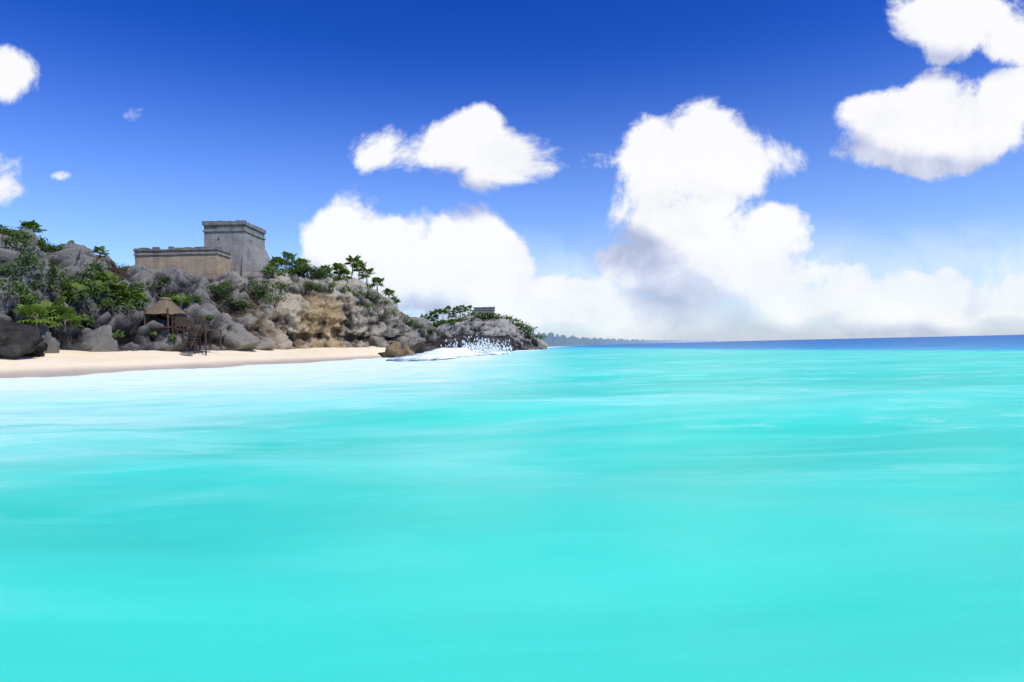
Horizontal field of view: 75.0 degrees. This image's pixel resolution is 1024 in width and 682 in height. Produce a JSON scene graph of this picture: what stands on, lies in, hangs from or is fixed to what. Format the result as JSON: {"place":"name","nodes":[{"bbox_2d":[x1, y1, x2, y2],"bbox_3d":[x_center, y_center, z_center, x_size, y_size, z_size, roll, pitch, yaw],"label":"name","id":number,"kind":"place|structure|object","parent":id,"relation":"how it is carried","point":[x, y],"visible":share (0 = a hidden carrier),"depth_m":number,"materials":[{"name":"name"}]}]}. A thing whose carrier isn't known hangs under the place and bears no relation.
{"place":"outdoors","nodes":[
{"label":"outdoors","id":0,"kind":"place"},
{"bbox_2d":[0,346,385,377],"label":"beach sand","id":1,"kind":"structure","parent":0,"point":[68,363],"depth_m":54.76,"materials":[{"name":"beige sand"}]},
{"bbox_2d":[0,320,516,357],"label":"rocks","id":2,"kind":"object","parent":1,"relation":"on","point":[17,340],"visible":0.65,"depth_m":49.07,"materials":[{"name":"grey stone"}]},
{"bbox_2d":[0,229,457,352],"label":"cliff rock","id":3,"kind":"object","parent":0,"point":[301,317],"visible":0.69,"depth_m":83.67,"materials":[{"name":"grey stone"}]},
{"bbox_2d":[87,254,132,279],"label":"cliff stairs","id":4,"kind":"structure","parent":3,"relation":"on","point":[115,269],"depth_m":82.29,"materials":[{"name":"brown wood"}]},
{"bbox_2d":[143,308,221,355],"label":"lookout deck and frame","id":5,"kind":"structure","parent":3,"relation":"on","point":[180,321],"depth_m":62.03,"materials":[{"name":"brown wood"}]},
{"bbox_2d":[145,297,185,314],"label":"thatched roof","id":6,"kind":"structure","parent":5,"relation":"on","point":[161,305],"depth_m":62.42,"materials":[{"name":"beige wicker"}]},
{"bbox_2d":[133,220,271,279],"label":"stone temple","id":7,"kind":"structure","parent":3,"relation":"on","point":[234,248],"depth_m":96.24,"materials":[{"name":"stone"}]},
{"bbox_2d":[13,220,473,331],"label":"thatch palm","id":8,"kind":"object","parent":3,"relation":"on","point":[28,310],"depth_m":69.68,"materials":[{"name":"green plant"}]},
{"bbox_2d":[0,224,545,343],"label":"cliff shrub","id":9,"kind":"object","parent":3,"relation":"on","point":[224,285],"depth_m":69.83,"materials":[{"name":"green plant"}]},
{"bbox_2d":[0,335,1023,681],"bbox_3d":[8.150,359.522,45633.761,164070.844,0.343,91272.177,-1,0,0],"label":"sea water","id":10,"kind":"structure","parent":0,"point":[798,511],"depth_m":4.85,"materials":[{"name":"teal liquid"}]},
{"bbox_2d":[385,335,512,360],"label":"breaking wave foam","id":11,"kind":"object","parent":10,"relation":"on","point":[464,350],"visible":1,"depth_m":82.58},
{"bbox_2d":[436,316,547,349],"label":"headland rock","id":12,"kind":"object","parent":10,"relation":"in","point":[502,326],"visible":0.51,"depth_m":197.83,"materials":[{"name":"grey stone"}]},
{"bbox_2d":[473,307,494,318],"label":"small stone building","id":13,"kind":"structure","parent":12,"relation":"on","point":[483,309],"depth_m":206.09,"materials":[{"name":"stone"}]},
{"bbox_2d":[529,330,716,346],"bbox_3d":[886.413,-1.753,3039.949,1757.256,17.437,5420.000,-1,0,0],"label":"distant treeline","id":14,"kind":"object","parent":10,"relation":"on","point":[550,339],"visible":0.78,"depth_m":1045.36,"materials":[{"name":"plant"}]},
{"bbox_2d":[0,0,1023,341],"label":"sky","id":15,"kind":"structure","parent":0,"point":[717,170],"materials":[{"name":"blue"}]}
]}

